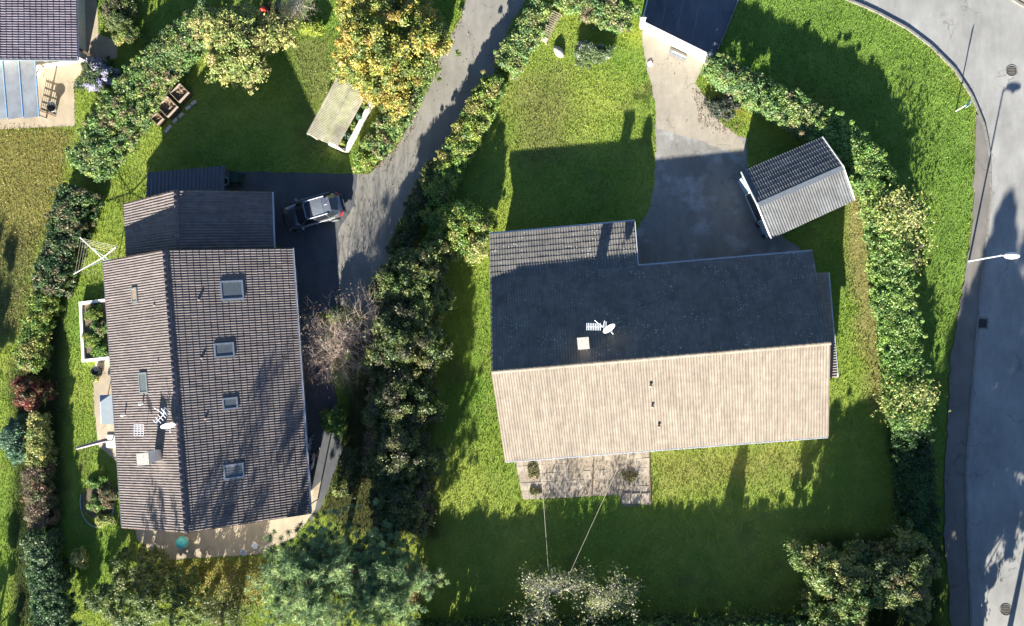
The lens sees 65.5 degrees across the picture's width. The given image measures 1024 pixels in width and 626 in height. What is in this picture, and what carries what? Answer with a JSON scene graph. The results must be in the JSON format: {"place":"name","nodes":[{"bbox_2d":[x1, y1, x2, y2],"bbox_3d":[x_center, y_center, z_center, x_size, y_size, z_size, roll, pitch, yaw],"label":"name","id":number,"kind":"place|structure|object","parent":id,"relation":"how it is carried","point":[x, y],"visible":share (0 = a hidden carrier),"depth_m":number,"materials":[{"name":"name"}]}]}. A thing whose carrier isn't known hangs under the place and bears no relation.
{"place":"outdoors","nodes":[
{"label":"outdoors","id":0,"kind":"place"},
{"bbox_2d":[0,0,117,129],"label":"terrace","id":1,"kind":"structure","parent":0,"point":[55,84],"depth_m":55.97,"materials":[{"name":"beige stone"}]},
{"bbox_2d":[93,360,115,459],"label":"side terrace","id":2,"kind":"structure","parent":0,"point":[102,386],"depth_m":55.41,"materials":[{"name":"stone"}]},
{"bbox_2d":[75,435,114,449],"bbox_3d":[-28.035,8.836,54.053,2.483,2.587,1.001,0,89,6],"label":"parasol","id":3,"kind":"object","parent":2,"relation":"on","point":[109,440],"visible":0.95,"depth_m":53.52,"materials":[{"name":"fabric"}]},
{"bbox_2d":[100,394,113,423],"bbox_3d":[-27.715,6.613,54.959,0.995,0.768,2.073,-3,89,6],"label":"garden table","id":4,"kind":"object","parent":2,"relation":"on","point":[106,409],"visible":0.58,"depth_m":54.59,"materials":[{"name":"white metal"}]},
{"bbox_2d":[135,478,322,559],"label":"patio","id":5,"kind":"structure","parent":0,"point":[228,541],"depth_m":54.36,"materials":[{"name":"beige stone"}]},
{"bbox_2d":[176,536,190,548],"bbox_3d":[-22.404,15.589,54.179,0.840,0.984,0.840,0,89,6],"label":"round cover","id":6,"kind":"object","parent":5,"relation":"on","point":[182,542],"visible":1,"depth_m":53.84,"materials":[{"name":"plastic"}]},
{"bbox_2d":[224,171,356,313],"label":"driveway","id":7,"kind":"structure","parent":0,"point":[317,279],"depth_m":54.16,"materials":[{"name":"grey asphalt"}]},
{"bbox_2d":[229,171,243,183],"bbox_3d":[-18.740,-9.200,54.211,0.620,1.065,0.720,0,89,6],"label":"wheelie bin","id":8,"kind":"object","parent":7,"relation":"on","point":[235,177],"visible":1,"depth_m":53.70,"materials":[{"name":"plastic"}]},
{"bbox_2d":[282,192,346,231],"bbox_3d":[-13.383,-6.820,53.333,4.355,1.690,2.200,-15,88,5],"label":"parked car","id":9,"kind":"object","parent":7,"relation":"on","point":[300,216],"visible":1,"depth_m":52.99,"materials":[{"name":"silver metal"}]},
{"bbox_2d":[299,306,343,522],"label":"path","id":10,"kind":"structure","parent":0,"point":[330,448],"depth_m":53.91,"materials":[{"name":"concrete"}]},
{"bbox_2d":[0,0,989,625],"bbox_3d":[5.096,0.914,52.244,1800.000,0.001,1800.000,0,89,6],"label":"ground","id":11,"kind":"structure","parent":0,"point":[838,242],"depth_m":52.40,"materials":[{"name":"green plant"}]},
{"bbox_2d":[0,413,28,467],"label":"shrub","id":12,"kind":"object","parent":11,"relation":"on","point":[13,434],"visible":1,"depth_m":54.44,"materials":[{"name":"green plant"}]},
{"bbox_2d":[10,374,59,412],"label":"shrub","id":13,"kind":"object","parent":11,"relation":"on","point":[30,390],"visible":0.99,"depth_m":54.49,"materials":[{"name":"red plant"}]},
{"bbox_2d":[0,125,70,343],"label":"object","id":14,"kind":"object","parent":11,"relation":"on","point":[31,163],"visible":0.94,"depth_m":56.15,"materials":[{"name":"plant"}]},
{"bbox_2d":[12,289,65,372],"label":"hedge","id":15,"kind":"object","parent":11,"relation":"on","point":[33,338],"visible":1,"depth_m":54.17,"materials":[{"name":"green plant"}]},
{"bbox_2d":[19,461,60,530],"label":"hedge","id":16,"kind":"object","parent":11,"relation":"on","point":[36,495],"visible":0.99,"depth_m":54.05,"materials":[{"name":"brown plant"}]},
{"bbox_2d":[24,410,59,468],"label":"hedge","id":17,"kind":"object","parent":11,"relation":"on","point":[37,450],"visible":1,"depth_m":54.15,"materials":[{"name":"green plant"}]},
{"bbox_2d":[0,0,90,68],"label":"house","id":18,"kind":"structure","parent":11,"relation":"on","point":[46,33],"depth_m":52.48,"materials":[{"name":"grey wood"}]},
{"bbox_2d":[18,527,82,625],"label":"hedge","id":19,"kind":"object","parent":11,"relation":"on","point":[42,549],"visible":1,"depth_m":53.65,"materials":[{"name":"green plant"}]},
{"bbox_2d":[30,182,105,298],"bbox_3d":[-30.697,-4.927,54.725,3.130,2.303,7.981,18,91,6],"label":"hedge","id":20,"kind":"object","parent":11,"relation":"on","point":[55,269],"visible":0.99,"depth_m":53.99,"materials":[{"name":"green plant"}]},
{"bbox_2d":[69,546,90,570],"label":"shrub","id":21,"kind":"object","parent":11,"relation":"on","point":[79,557],"visible":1,"depth_m":54.63,"materials":[{"name":"green plant"}]},
{"bbox_2d":[79,299,108,361],"bbox_3d":[-28.928,1.216,55.331,2.109,0.468,4.231,-5,88,5],"label":"planter box","id":22,"kind":"object","parent":11,"relation":"on","point":[86,356],"visible":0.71,"depth_m":55.22,"materials":[{"name":"white paint"}]},
{"bbox_2d":[83,303,104,321],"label":"plant","id":23,"kind":"object","parent":22,"relation":"in","point":[94,312],"visible":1,"depth_m":54.99,"materials":[{"name":"green plant"}]},
{"bbox_2d":[82,331,106,349],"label":"plant","id":24,"kind":"object","parent":22,"relation":"in","point":[92,339],"visible":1,"depth_m":54.91,"materials":[{"name":"green plant"}]},
{"bbox_2d":[88,341,108,357],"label":"plant","id":25,"kind":"object","parent":22,"relation":"in","point":[101,349],"visible":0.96,"depth_m":54.93,"materials":[{"name":"green plant"}]},
{"bbox_2d":[90,319,106,337],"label":"plant","id":26,"kind":"object","parent":22,"relation":"in","point":[98,328],"visible":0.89,"depth_m":54.90,"materials":[{"name":"green plant"}]},
{"bbox_2d":[74,237,118,275],"bbox_3d":[-27.511,-3.531,54.513,3.626,1.971,2.561,10,90,6],"label":"clothes dryer","id":27,"kind":"object","parent":11,"relation":"on","point":[95,251],"visible":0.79,"depth_m":53.73,"materials":[{"name":"white paint"}]},
{"bbox_2d":[87,473,108,488],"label":"plant","id":28,"kind":"object","parent":11,"relation":"on","point":[95,481],"visible":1,"depth_m":54.67,"materials":[{"name":"green plant"}]},
{"bbox_2d":[80,480,115,526],"bbox_3d":[-28.745,13.080,55.252,2.540,0.160,3.539,0,89,6],"label":"flower bed","id":29,"kind":"object","parent":11,"relation":"on","point":[88,492],"visible":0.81,"depth_m":55.33,"materials":[{"name":"soil"}]},
{"bbox_2d":[86,493,105,512],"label":"plant","id":30,"kind":"object","parent":29,"relation":"on","point":[94,504],"visible":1,"depth_m":54.80,"materials":[{"name":"green plant"}]},
{"bbox_2d":[94,510,116,528],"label":"plant","id":31,"kind":"object","parent":29,"relation":"on","point":[101,520],"visible":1,"depth_m":54.85,"materials":[{"name":"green plant"}]},
{"bbox_2d":[96,481,118,509],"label":"plant","id":32,"kind":"object","parent":29,"relation":"on","point":[107,494],"visible":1,"depth_m":54.69,"materials":[{"name":"brown plant"}]},
{"bbox_2d":[73,55,123,91],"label":"flowering shrub","id":33,"kind":"object","parent":11,"relation":"on","point":[95,75],"visible":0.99,"depth_m":54.96,"materials":[{"name":"purple plant"}]},
{"bbox_2d":[98,0,140,44],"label":"shrub","id":34,"kind":"object","parent":11,"relation":"on","point":[115,14],"visible":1,"depth_m":54.12,"materials":[{"name":"green plant"}]},
{"bbox_2d":[115,26,142,45],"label":"shrub","id":35,"kind":"object","parent":11,"relation":"on","point":[119,41],"visible":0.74,"depth_m":54.95,"materials":[{"name":"green plant"}]},
{"bbox_2d":[63,0,217,182],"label":"hedge","id":36,"kind":"object","parent":11,"relation":"on","point":[180,46],"visible":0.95,"depth_m":53.79,"materials":[{"name":"green plant"}]},
{"bbox_2d":[77,541,224,625],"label":"tree","id":37,"kind":"object","parent":11,"relation":"on","point":[146,608],"visible":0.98,"depth_m":52.51,"materials":[{"name":"green plant"}]},
{"bbox_2d":[150,112,166,126],"bbox_3d":[-24.416,-13.384,55.072,0.635,0.580,0.640,-45,85,3],"label":"compost box","id":38,"kind":"object","parent":11,"relation":"on","point":[159,119],"visible":1,"depth_m":54.94,"materials":[{"name":"brown wood"}]},
{"bbox_2d":[158,96,181,119],"bbox_3d":[-23.612,-14.152,54.931,1.035,0.730,1.040,-45,85,3],"label":"compost box","id":39,"kind":"object","parent":11,"relation":"on","point":[170,108],"visible":1,"depth_m":54.79,"materials":[{"name":"brown wood"}]},
{"bbox_2d":[170,83,192,104],"bbox_3d":[-22.761,-15.081,54.864,0.985,0.730,0.890,-45,85,3],"label":"compost box","id":40,"kind":"object","parent":11,"relation":"on","point":[181,93],"visible":1,"depth_m":54.69,"materials":[{"name":"brown wood"}]},
{"bbox_2d":[146,166,230,196],"bbox_3d":[-21.612,-8.549,53.849,5.476,2.270,2.083,-4,89,5],"label":"carport","id":41,"kind":"object","parent":11,"relation":"on","point":[203,178],"visible":0.65,"depth_m":52.98,"materials":[{"name":"grey wood"}]},
{"bbox_2d":[123,190,275,256],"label":"garage","id":42,"kind":"structure","parent":11,"relation":"on","point":[197,219],"depth_m":51.15,"materials":[{"name":"grey tile"}]},
{"bbox_2d":[102,248,317,533],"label":"house","id":43,"kind":"structure","parent":11,"relation":"on","point":[202,343],"depth_m":49.83,"materials":[{"name":"tile"}]},
{"bbox_2d":[164,557,263,610],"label":"fallen leaves","id":44,"kind":"object","parent":11,"relation":"on","point":[226,567],"visible":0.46,"depth_m":54.26,"materials":[{"name":"yellow plant"}]},
{"bbox_2d":[191,566,258,625],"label":"tree","id":45,"kind":"object","parent":11,"relation":"on","point":[228,605],"visible":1,"depth_m":52.35,"materials":[{"name":"green plant"}]},
{"bbox_2d":[187,1,298,94],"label":"tree","id":46,"kind":"object","parent":11,"relation":"on","point":[227,20],"visible":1,"depth_m":51.42,"materials":[{"name":"green plant"}]},
{"bbox_2d":[267,0,321,30],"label":"bush","id":47,"kind":"object","parent":11,"relation":"on","point":[294,5],"visible":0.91,"depth_m":53.15,"materials":[{"name":"grey plant"}]},
{"bbox_2d":[299,19,325,36],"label":"shrub","id":48,"kind":"object","parent":11,"relation":"on","point":[313,28],"visible":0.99,"depth_m":53.73,"materials":[{"name":"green plant"}]},
{"bbox_2d":[245,498,393,625],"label":"pine tree","id":49,"kind":"object","parent":11,"relation":"on","point":[310,575],"visible":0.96,"depth_m":46.75,"materials":[{"name":"green plant"}]},
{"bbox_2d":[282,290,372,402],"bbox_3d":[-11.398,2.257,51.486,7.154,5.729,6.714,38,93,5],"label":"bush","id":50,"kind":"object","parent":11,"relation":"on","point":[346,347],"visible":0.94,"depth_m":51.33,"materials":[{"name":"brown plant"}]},
{"bbox_2d":[319,402,348,439],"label":"shrub","id":51,"kind":"object","parent":11,"relation":"on","point":[334,421],"visible":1,"depth_m":52.77,"materials":[{"name":"green plant"}]},
{"bbox_2d":[306,75,362,152],"bbox_3d":[-11.265,-13.132,52.989,2.326,2.182,4.559,30,92,5],"label":"pergola","id":52,"kind":"object","parent":11,"relation":"on","point":[349,91],"visible":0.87,"depth_m":51.92,"materials":[{"name":"grey wood"}]},
{"bbox_2d":[331,476,347,497],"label":"shrub","id":53,"kind":"object","parent":11,"relation":"on","point":[338,485],"visible":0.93,"depth_m":52.86,"materials":[{"name":"green plant"}]},
{"bbox_2d":[328,102,373,152],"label":"planter wall","id":54,"kind":"structure","parent":11,"relation":"on","point":[356,131],"depth_m":53.51,"materials":[{"name":"white paint"}]},
{"bbox_2d":[335,446,367,499],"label":"shrub","id":55,"kind":"object","parent":11,"relation":"on","point":[350,469],"visible":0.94,"depth_m":52.32,"materials":[{"name":"green plant"}]},
{"bbox_2d":[325,56,398,90],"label":"shrub","id":56,"kind":"object","parent":11,"relation":"on","point":[334,72],"visible":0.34,"depth_m":51.55,"materials":[{"name":"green plant"}]},
{"bbox_2d":[351,148,378,171],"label":"shrub","id":57,"kind":"object","parent":11,"relation":"on","point":[364,158],"visible":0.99,"depth_m":52.88,"materials":[{"name":"green plant"}]},
{"bbox_2d":[360,328,380,475],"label":"hedge","id":58,"kind":"object","parent":11,"relation":"on","point":[368,437],"visible":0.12,"depth_m":52.10,"materials":[{"name":"green plant"}]},
{"bbox_2d":[332,512,449,625],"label":"pine tree","id":59,"kind":"object","parent":11,"relation":"on","point":[392,579],"visible":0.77,"depth_m":48.21,"materials":[{"name":"green plant"}]},
{"bbox_2d":[332,0,460,121],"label":"tree","id":60,"kind":"object","parent":11,"relation":"on","point":[375,39],"visible":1,"depth_m":49.34,"materials":[{"name":"yellow plant"}]},
{"bbox_2d":[367,446,436,546],"bbox_3d":[-7.064,11.599,51.070,4.621,4.340,7.486,0,89,6],"label":"tree","id":61,"kind":"object","parent":11,"relation":"on","point":[390,494],"visible":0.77,"depth_m":49.73,"materials":[{"name":"green plant"}]},
{"bbox_2d":[358,22,448,161],"bbox_3d":[-6.857,-14.749,52.809,2.509,1.803,10.082,28,92,5],"label":"hedge","id":62,"kind":"object","parent":11,"relation":"on","point":[378,136],"visible":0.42,"depth_m":52.46,"materials":[{"name":"green plant"}]},
{"bbox_2d":[359,397,449,483],"bbox_3d":[-6.950,8.164,50.687,5.802,5.190,6.355,0,89,6],"label":"tree","id":63,"kind":"object","parent":11,"relation":"on","point":[387,442],"visible":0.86,"depth_m":49.47,"materials":[{"name":"green plant"}]},
{"bbox_2d":[361,346,447,431],"bbox_3d":[-6.972,4.839,50.834,5.902,5.039,6.645,0,89,6],"label":"tree","id":64,"kind":"object","parent":11,"relation":"on","point":[396,389],"visible":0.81,"depth_m":49.47,"materials":[{"name":"green plant"}]},
{"bbox_2d":[368,258,442,529],"bbox_3d":[-6.988,4.968,51.699,4.007,3.334,17.634,4,89,6],"label":"hedge","id":65,"kind":"object","parent":11,"relation":"on","point":[376,482],"visible":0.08,"depth_m":50.72,"materials":[{"name":"green plant"}]},
{"bbox_2d":[360,287,452,387],"bbox_3d":[-6.813,1.235,50.734,6.090,5.341,7.421,0,89,6],"label":"tree","id":66,"kind":"object","parent":11,"relation":"on","point":[389,324],"visible":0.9,"depth_m":49.28,"materials":[{"name":"green plant"}]},
{"bbox_2d":[365,235,457,322],"bbox_3d":[-5.756,-2.011,51.076,5.843,4.565,6.697,40,93,5],"label":"tree","id":67,"kind":"object","parent":11,"relation":"on","point":[406,263],"visible":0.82,"depth_m":50.06,"materials":[{"name":"green plant"}]},
{"bbox_2d":[407,558,433,608],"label":"shrub","id":68,"kind":"object","parent":11,"relation":"on","point":[413,598],"visible":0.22,"depth_m":51.61,"materials":[{"name":"green plant"}]},
{"bbox_2d":[337,0,524,341],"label":"lane","id":69,"kind":"structure","parent":11,"relation":"on","point":[389,188],"depth_m":53.59,"materials":[{"name":"grey asphalt"}]},
{"bbox_2d":[301,279,383,360],"bbox_3d":[-10.469,0.168,50.895,7.168,5.809,5.823,21,91,6],"label":"tree","id":70,"kind":"object","parent":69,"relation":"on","point":[360,325],"visible":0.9,"depth_m":50.58,"materials":[{"name":"brown plant"}]},
{"bbox_2d":[322,303,365,327],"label":"shrub","id":71,"kind":"object","parent":69,"relation":"on","point":[339,311],"visible":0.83,"depth_m":52.72,"materials":[{"name":"green plant"}]},
{"bbox_2d":[385,159,438,256],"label":"hedge","id":72,"kind":"object","parent":69,"relation":"on","point":[405,234],"visible":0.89,"depth_m":52.00,"materials":[{"name":"green plant"}]},
{"bbox_2d":[56,69,824,615],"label":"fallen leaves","id":73,"kind":"object","parent":11,"relation":"on","point":[506,521],"visible":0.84,"depth_m":52.51,"materials":[{"name":"brown plant"}]},
{"bbox_2d":[418,197,495,261],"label":"shrub","id":74,"kind":"object","parent":11,"relation":"on","point":[442,220],"visible":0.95,"depth_m":50.95,"materials":[{"name":"green plant"}]},
{"bbox_2d":[421,70,506,205],"bbox_3d":[-3.133,-11.356,52.251,2.434,2.067,9.501,28,92,5],"label":"hedge","id":75,"kind":"object","parent":11,"relation":"on","point":[459,147],"visible":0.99,"depth_m":51.63,"materials":[{"name":"green plant"}]},
{"bbox_2d":[456,231,488,266],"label":"shrub","id":76,"kind":"object","parent":11,"relation":"on","point":[477,249],"visible":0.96,"depth_m":51.18,"materials":[{"name":"green plant"}]},
{"bbox_2d":[492,0,553,79],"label":"hedge","id":77,"kind":"object","parent":11,"relation":"on","point":[534,12],"visible":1,"depth_m":51.50,"materials":[{"name":"green plant"}]},
{"bbox_2d":[541,10,561,44],"bbox_3d":[2.531,-18.864,52.584,0.610,0.510,2.200,29,92,5],"label":"slatted bench","id":78,"kind":"object","parent":11,"relation":"on","point":[545,40],"visible":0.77,"depth_m":52.36,"materials":[{"name":"brown wood"}]},
{"bbox_2d":[509,557,605,625],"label":"tree","id":79,"kind":"object","parent":11,"relation":"on","point":[555,588],"visible":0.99,"depth_m":50.25,"materials":[{"name":"green plant"}]},
{"bbox_2d":[573,40,616,70],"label":"shrub","id":80,"kind":"object","parent":11,"relation":"on","point":[591,52],"visible":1,"depth_m":51.75,"materials":[{"name":"green plant"}]},
{"bbox_2d":[550,0,641,36],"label":"hedge","id":81,"kind":"object","parent":11,"relation":"on","point":[606,15],"visible":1,"depth_m":51.33,"materials":[{"name":"green plant"}]},
{"bbox_2d":[559,557,644,625],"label":"tree","id":82,"kind":"object","parent":11,"relation":"on","point":[603,595],"visible":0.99,"depth_m":49.84,"materials":[{"name":"green plant"}]},
{"bbox_2d":[407,608,826,625],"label":"hedge","id":83,"kind":"object","parent":11,"relation":"on","point":[764,618],"visible":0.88,"depth_m":50.18,"materials":[{"name":"green plant"}]},
{"bbox_2d":[489,220,830,462],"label":"house","id":84,"kind":"structure","parent":11,"relation":"on","point":[712,352],"depth_m":48.35,"materials":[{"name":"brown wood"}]},
{"bbox_2d":[642,30,745,155],"bbox_3d":[11.054,-14.021,51.916,4.560,0.001,10.417,-25,87,5],"label":"concrete apron","id":85,"kind":"object","parent":11,"relation":"on","point":[676,105],"visible":0.98,"depth_m":51.92,"materials":[{"name":"beige concrete"}]},
{"bbox_2d":[692,90,742,136],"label":"fallen leaves","id":86,"kind":"object","parent":85,"relation":"on","point":[715,117],"visible":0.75,"depth_m":51.62,"materials":[{"name":"brown plant"}]},
{"bbox_2d":[704,51,712,64],"bbox_3d":[12.549,-16.276,50.934,0.339,1.760,0.339,-40,86,4],"label":"gate post","id":87,"kind":"object","parent":11,"relation":"on","point":[709,54],"visible":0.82,"depth_m":50.17,"materials":[{"name":"stone"}]},
{"bbox_2d":[643,22,706,61],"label":"gate","id":88,"kind":"structure","parent":87,"relation":"attached to","point":[672,40],"depth_m":51.15,"materials":[{"name":"white metal"}]},
{"bbox_2d":[636,123,799,263],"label":"yard","id":89,"kind":"structure","parent":11,"relation":"on","point":[711,216],"depth_m":51.71,"materials":[{"name":"concrete"}]},
{"bbox_2d":[739,137,854,238],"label":"shed","id":90,"kind":"structure","parent":89,"relation":"on","point":[797,187],"depth_m":48.56,"materials":[{"name":"grey wood"}]},
{"bbox_2d":[703,95,741,120],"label":"shrub","id":91,"kind":"object","parent":11,"relation":"on","point":[718,108],"visible":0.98,"depth_m":51.06,"materials":[{"name":"green plant"}]},
{"bbox_2d":[700,52,823,141],"bbox_3d":[15.677,-13.869,50.416,8.054,2.129,2.650,32,92,5],"label":"hedge","id":92,"kind":"object","parent":11,"relation":"on","point":[726,74],"visible":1,"depth_m":49.73,"materials":[{"name":"green plant"}]},
{"bbox_2d":[817,272,837,377],"bbox_3d":[19.110,0.779,49.603,1.331,2.541,6.438,-4,89,5],"label":"annex","id":93,"kind":"object","parent":11,"relation":"on","point":[824,285],"visible":0.38,"depth_m":48.62,"materials":[{"name":"grey tile"}]},
{"bbox_2d":[781,533,909,625],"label":"tree","id":94,"kind":"object","parent":11,"relation":"on","point":[855,600],"visible":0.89,"depth_m":47.31,"materials":[{"name":"green plant"}]},
{"bbox_2d":[801,106,899,196],"bbox_3d":[21.162,-9.898,49.742,3.065,2.283,6.405,-43,85,3],"label":"hedge","id":95,"kind":"object","parent":11,"relation":"on","point":[869,162],"visible":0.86,"depth_m":49.02,"materials":[{"name":"green plant"}]},
{"bbox_2d":[858,189,919,318],"bbox_3d":[23.356,-3.707,49.484,2.830,2.138,8.056,-7,88,5],"label":"hedge","id":96,"kind":"object","parent":11,"relation":"on","point":[882,270],"visible":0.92,"depth_m":48.78,"materials":[{"name":"green plant"}]},
{"bbox_2d":[847,517,942,625],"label":"tree","id":97,"kind":"object","parent":11,"relation":"on","point":[919,574],"visible":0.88,"depth_m":46.78,"materials":[{"name":"green plant"}]},
{"bbox_2d":[853,177,937,276],"bbox_3d":[23.843,-5.581,48.756,4.530,3.908,6.671,-35,86,4],"label":"tree","id":98,"kind":"object","parent":11,"relation":"on","point":[900,201],"visible":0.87,"depth_m":48.51,"materials":[{"name":"green plant"}]},
{"bbox_2d":[873,307,932,430],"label":"hedge","id":99,"kind":"object","parent":11,"relation":"on","point":[904,330],"visible":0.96,"depth_m":48.62,"materials":[{"name":"green plant"}]},
{"bbox_2d":[869,371,949,426],"bbox_3d":[24.282,5.388,48.857,4.236,2.917,4.068,0,89,6],"label":"tree","id":100,"kind":"object","parent":11,"relation":"on","point":[915,397],"visible":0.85,"depth_m":48.33,"materials":[{"name":"green plant"}]},
{"bbox_2d":[884,423,943,554],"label":"hedge","id":101,"kind":"object","parent":11,"relation":"on","point":[921,496],"visible":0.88,"depth_m":48.51,"materials":[{"name":"green plant"}]},
{"bbox_2d":[846,0,991,625],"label":"kerb","id":102,"kind":"structure","parent":11,"relation":"on","point":[943,58],"depth_m":49.82,"materials":[{"name":"concrete"}]},
{"bbox_2d":[968,252,1019,261],"bbox_3d":[28.928,-3.275,47.915,1.057,4.136,0.400,0,89,6],"label":"street lamp","id":103,"kind":"object","parent":11,"relation":"on","point":[1011,255],"visible":1,"depth_m":45.91,"materials":[{"name":"white metal"}]},
{"bbox_2d":[516,452,651,506],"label":"paved terrace","id":104,"kind":"structure","parent":0,"point":[578,477],"depth_m":52.04,"materials":[{"name":"beige stone"}]},
{"bbox_2d":[527,461,538,479],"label":"weeds","id":105,"kind":"object","parent":104,"relation":"on","point":[532,468],"visible":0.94,"depth_m":52.34,"materials":[{"name":"green plant"}]},
{"bbox_2d":[645,0,737,53],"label":"roof","id":106,"kind":"structure","parent":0,"point":[701,24],"depth_m":51.92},
{"bbox_2d":[854,0,1023,625],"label":"road","id":107,"kind":"structure","parent":0,"point":[978,45],"depth_m":49.79,"materials":[{"name":"grey asphalt"}]},
{"bbox_2d":[943,114,989,625],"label":"sidewalk","id":108,"kind":"structure","parent":0,"point":[960,381],"depth_m":49.84,"materials":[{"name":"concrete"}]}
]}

